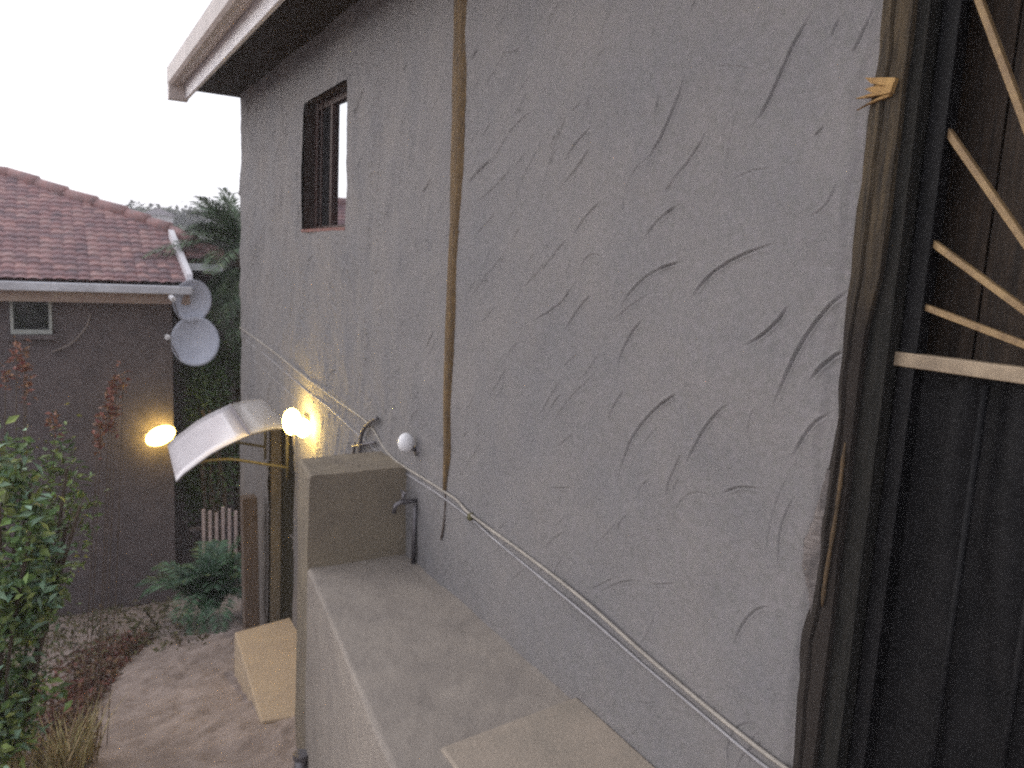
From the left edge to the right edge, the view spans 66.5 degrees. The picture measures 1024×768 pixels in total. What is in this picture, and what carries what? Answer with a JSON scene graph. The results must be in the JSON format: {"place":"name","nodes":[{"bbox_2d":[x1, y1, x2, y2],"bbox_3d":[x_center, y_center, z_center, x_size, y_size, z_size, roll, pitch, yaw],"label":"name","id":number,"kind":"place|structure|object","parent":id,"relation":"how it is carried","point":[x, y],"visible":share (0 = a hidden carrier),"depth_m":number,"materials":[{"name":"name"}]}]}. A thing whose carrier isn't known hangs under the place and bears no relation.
{"place":"outdoors","nodes":[
{"label":"outdoors","id":0,"kind":"place"},
{"bbox_2d":[0,0,240,213],"label":"sky","id":1,"kind":"structure","parent":0,"point":[85,106],"materials":[{"name":"white"}]},
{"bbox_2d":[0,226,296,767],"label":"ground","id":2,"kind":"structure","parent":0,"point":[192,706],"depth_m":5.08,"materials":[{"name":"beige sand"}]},
{"bbox_2d":[8,721,65,767],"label":"grass tuft","id":3,"kind":"object","parent":2,"relation":"on","point":[16,764],"visible":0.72,"depth_m":3.64,"materials":[{"name":"plant"}]},
{"bbox_2d":[0,415,81,767],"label":"leafy shrub","id":4,"kind":"object","parent":2,"relation":"on","point":[33,593],"visible":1,"depth_m":3.60,"materials":[{"name":"green plant"}]},
{"bbox_2d":[0,335,132,763],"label":"flowering stalks","id":5,"kind":"object","parent":2,"relation":"on","point":[52,470],"visible":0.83,"depth_m":4.09,"materials":[{"name":"brown"}]},
{"bbox_2d":[18,700,115,767],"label":"grass tuft","id":6,"kind":"object","parent":2,"relation":"on","point":[65,753],"visible":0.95,"depth_m":3.72,"materials":[{"name":"brown plant"}]},
{"bbox_2d":[13,629,154,767],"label":"ground cover","id":7,"kind":"object","parent":2,"relation":"on","point":[77,692],"visible":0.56,"depth_m":5.80,"materials":[{"name":"brown plant"}]},
{"bbox_2d":[55,686,131,766],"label":"grass tuft","id":8,"kind":"object","parent":2,"relation":"on","point":[89,723],"visible":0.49,"depth_m":4.14,"materials":[{"name":"brown plant"}]},
{"bbox_2d":[3,596,209,674],"bbox_3d":[-4.278,2.434,7.544,2.240,0.922,2.927,-2,10,-30],"label":"ground cover","id":9,"kind":"object","parent":2,"relation":"on","point":[123,611],"visible":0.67,"depth_m":7.58,"materials":[{"name":"brown plant"}]},
{"bbox_2d":[0,166,235,624],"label":"neighbour house","id":10,"kind":"structure","parent":2,"relation":"on","point":[71,261],"depth_m":8.89,"materials":[{"name":"paint"}]},
{"bbox_2d":[6,301,56,338],"bbox_3d":[-5.075,-0.731,8.241,0.457,0.514,0.088,-2,10,-30],"label":"window","id":11,"kind":"structure","parent":10,"relation":"in","point":[28,319],"depth_m":8.26,"materials":[{"name":"white glass"}]},
{"bbox_2d":[52,314,90,351],"bbox_3d":[-4.775,-0.553,8.469,0.384,0.421,0.012,-2,10,-30],"label":"hanging wire","id":12,"kind":"object","parent":10,"relation":"attached to","point":[76,337],"visible":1,"depth_m":8.50,"materials":[{"name":"beige"}]},
{"bbox_2d":[144,425,174,445],"bbox_3d":[-4.064,0.590,9.020,0.320,0.234,0.210,-2,10,-30],"label":"wall lamp","id":13,"kind":"object","parent":10,"relation":"attached to","point":[159,435],"visible":1,"depth_m":8.94,"materials":[{"name":"glass"}]},
{"bbox_2d":[168,279,211,321],"bbox_3d":[-3.678,-0.952,8.882,0.471,0.486,0.564,-2,10,-30],"label":"satellite dish","id":14,"kind":"object","parent":10,"relation":"attached to","point":[200,301],"visible":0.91,"depth_m":8.85,"materials":[{"name":"grey metal"}]},
{"bbox_2d":[165,316,219,365],"bbox_3d":[-3.709,-0.510,8.991,0.587,0.568,0.484,-2,10,-30],"label":"satellite dish","id":15,"kind":"object","parent":10,"relation":"attached to","point":[197,343],"visible":1,"depth_m":8.91,"materials":[{"name":"grey metal"}]},
{"bbox_2d":[129,200,155,211],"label":"hill tree","id":16,"kind":"object","parent":2,"relation":"on","point":[136,208],"visible":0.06,"depth_m":61.55,"materials":[{"name":"green plant"}]},
{"bbox_2d":[140,207,176,225],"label":"hill tree","id":17,"kind":"object","parent":2,"relation":"on","point":[143,210],"visible":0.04,"depth_m":55.78,"materials":[{"name":"green plant"}]},
{"bbox_2d":[144,208,175,222],"bbox_3d":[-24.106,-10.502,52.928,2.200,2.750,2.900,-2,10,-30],"label":"hill house","id":18,"kind":"structure","parent":2,"relation":"on","point":[160,214],"depth_m":51.72,"materials":[{"name":"grey"}]},
{"bbox_2d":[148,201,192,225],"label":"hill tree","id":19,"kind":"object","parent":2,"relation":"on","point":[178,213],"visible":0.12,"depth_m":59.49,"materials":[{"name":"green plant"}]},
{"bbox_2d":[125,204,222,238],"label":"wood","id":20,"kind":"object","parent":2,"relation":"on","point":[178,222],"visible":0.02,"depth_m":57.06,"materials":[{"name":"green plant"}]},
{"bbox_2d":[134,536,241,635],"bbox_3d":[-2.971,1.966,7.932,1.536,0.818,1.541,-2,10,-30],"label":"fern plant","id":21,"kind":"object","parent":2,"relation":"on","point":[209,580],"visible":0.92,"depth_m":7.79,"materials":[{"name":"green plant"}]},
{"bbox_2d":[142,187,241,580],"bbox_3d":[-3.745,0.142,9.997,1.988,5.181,2.152,2,9,-8],"label":"palm tree","id":22,"kind":"object","parent":2,"relation":"on","point":[229,231],"visible":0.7,"depth_m":9.53,"materials":[{"name":"green plant"}]},
{"bbox_2d":[182,207,216,228],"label":"hill tree","id":23,"kind":"object","parent":2,"relation":"on","point":[188,220],"visible":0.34,"depth_m":56.61,"materials":[{"name":"green plant"}]},
{"bbox_2d":[173,303,241,547],"bbox_3d":[-3.727,0.781,9.926,1.224,3.944,1.021,3,9,0],"label":"dark shrub","id":24,"kind":"object","parent":2,"relation":"on","point":[209,381],"visible":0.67,"depth_m":9.78,"materials":[{"name":"green plant"}]},
{"bbox_2d":[190,507,240,587],"bbox_3d":[-3.422,1.982,9.276,0.750,1.090,0.050,-2,10,-30],"label":"picket fence","id":25,"kind":"object","parent":2,"relation":"on","point":[216,526],"visible":0.48,"depth_m":9.18,"materials":[{"name":"paint"}]},
{"bbox_2d":[240,494,259,629],"bbox_3d":[-2.210,1.699,6.597,0.150,1.565,0.119,-2,10,-30],"label":"timber post","id":26,"kind":"object","parent":2,"relation":"on","point":[249,558],"visible":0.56,"depth_m":6.52,"materials":[{"name":"brown wood"}]},
{"bbox_2d":[234,618,296,723],"bbox_3d":[-1.606,2.276,5.364,0.509,0.748,1.433,-2,10,-30],"label":"door step","id":27,"kind":"object","parent":2,"relation":"on","point":[265,666],"depth_m":5.30,"materials":[{"name":"beige concrete"}]},
{"bbox_2d":[293,749,307,767],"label":"drain pipe stub","id":28,"kind":"object","parent":2,"relation":"on","point":[300,757],"visible":0.97,"depth_m":3.76,"materials":[{"name":"metal"}]},
{"bbox_2d":[295,451,654,767],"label":"low wall","id":29,"kind":"structure","parent":2,"relation":"on","point":[402,661],"depth_m":3.02,"materials":[{"name":"grey concrete"}]},
{"bbox_2d":[392,490,417,563],"bbox_3d":[-0.519,0.696,3.771,0.138,0.372,0.060,-2,10,-30],"label":"garden tap","id":30,"kind":"object","parent":29,"relation":"on","point":[403,500],"visible":1,"depth_m":3.78,"materials":[{"name":"metal"}]},
{"bbox_2d":[167,0,1023,767],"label":"rendered house","id":31,"kind":"structure","parent":2,"relation":"on","point":[681,342],"depth_m":2.18,"materials":[{"name":"grey paint"}]},
{"bbox_2d":[168,403,288,481],"bbox_3d":[-2.194,0.448,5.951,0.803,0.490,0.910,-2,10,-30],"label":"arched canopy","id":32,"kind":"object","parent":31,"relation":"attached to","point":[196,443],"visible":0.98,"depth_m":5.83,"materials":[{"name":"white"}]},
{"bbox_2d":[241,347,299,403],"bbox_3d":[-1.997,-0.097,6.359,0.007,0.178,1.984,-2,10,-30],"label":"wall cable","id":33,"kind":"object","parent":31,"relation":"attached to","point":[277,381],"depth_m":6.04,"materials":[{"name":"grey plastic"}]},
{"bbox_2d":[280,423,294,619],"bbox_3d":[-1.784,1.581,6.298,0.110,2.630,0.700,-2,10,-30],"label":"door","id":34,"kind":"structure","parent":31,"relation":"in","point":[287,487],"depth_m":6.38,"materials":[{"name":"wood"}]},
{"bbox_2d":[283,409,310,445],"bbox_3d":[-1.454,0.293,5.311,0.180,0.240,0.255,-2,10,-30],"label":"wall lamp","id":35,"kind":"object","parent":31,"relation":"attached to","point":[294,423],"visible":1,"depth_m":5.28,"materials":[{"name":"glass"}]},
{"bbox_2d":[301,90,346,231],"bbox_3d":[-1.137,-1.397,4.953,0.139,0.851,0.935,-2,10,-30],"label":"window","id":36,"kind":"structure","parent":31,"relation":"in","point":[330,184],"depth_m":5.06,"materials":[{"name":"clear glass"}]},
{"bbox_2d":[352,416,378,453],"bbox_3d":[-0.816,0.284,4.319,0.022,0.286,0.382,-2,10,-30],"label":"bent conduit","id":37,"kind":"object","parent":31,"relation":"attached to","point":[360,444],"visible":0.97,"depth_m":4.33,"materials":[{"name":"metal"}]},
{"bbox_2d":[398,433,418,455],"bbox_3d":[-0.498,0.289,3.740,0.104,0.114,0.071,-2,10,-30],"label":"wall sensor","id":38,"kind":"object","parent":31,"relation":"attached to","point":[405,442],"depth_m":3.71,"materials":[{"name":"white plastic"}]},
{"bbox_2d":[241,336,768,767],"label":"wall cable","id":39,"kind":"object","parent":31,"relation":"attached to","point":[729,737],"depth_m":2.55,"materials":[{"name":"grey plastic"}]},
{"bbox_2d":[239,327,788,767],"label":"wall cable","id":40,"kind":"object","parent":31,"relation":"attached to","point":[692,694],"depth_m":2.53,"materials":[{"name":"grey plastic"}]},
{"bbox_2d":[467,512,473,520],"bbox_3d":[-0.175,0.557,3.275,0.031,0.036,0.031,5,9,11],"label":"cable clip","id":41,"kind":"object","parent":40,"relation":"attached to","point":[469,518],"visible":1,"depth_m":3.27,"materials":[{"name":"yellow"}]},
{"bbox_2d":[924,0,1023,384],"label":"window","id":42,"kind":"structure","parent":31,"relation":"in","point":[988,125],"depth_m":1.56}
]}

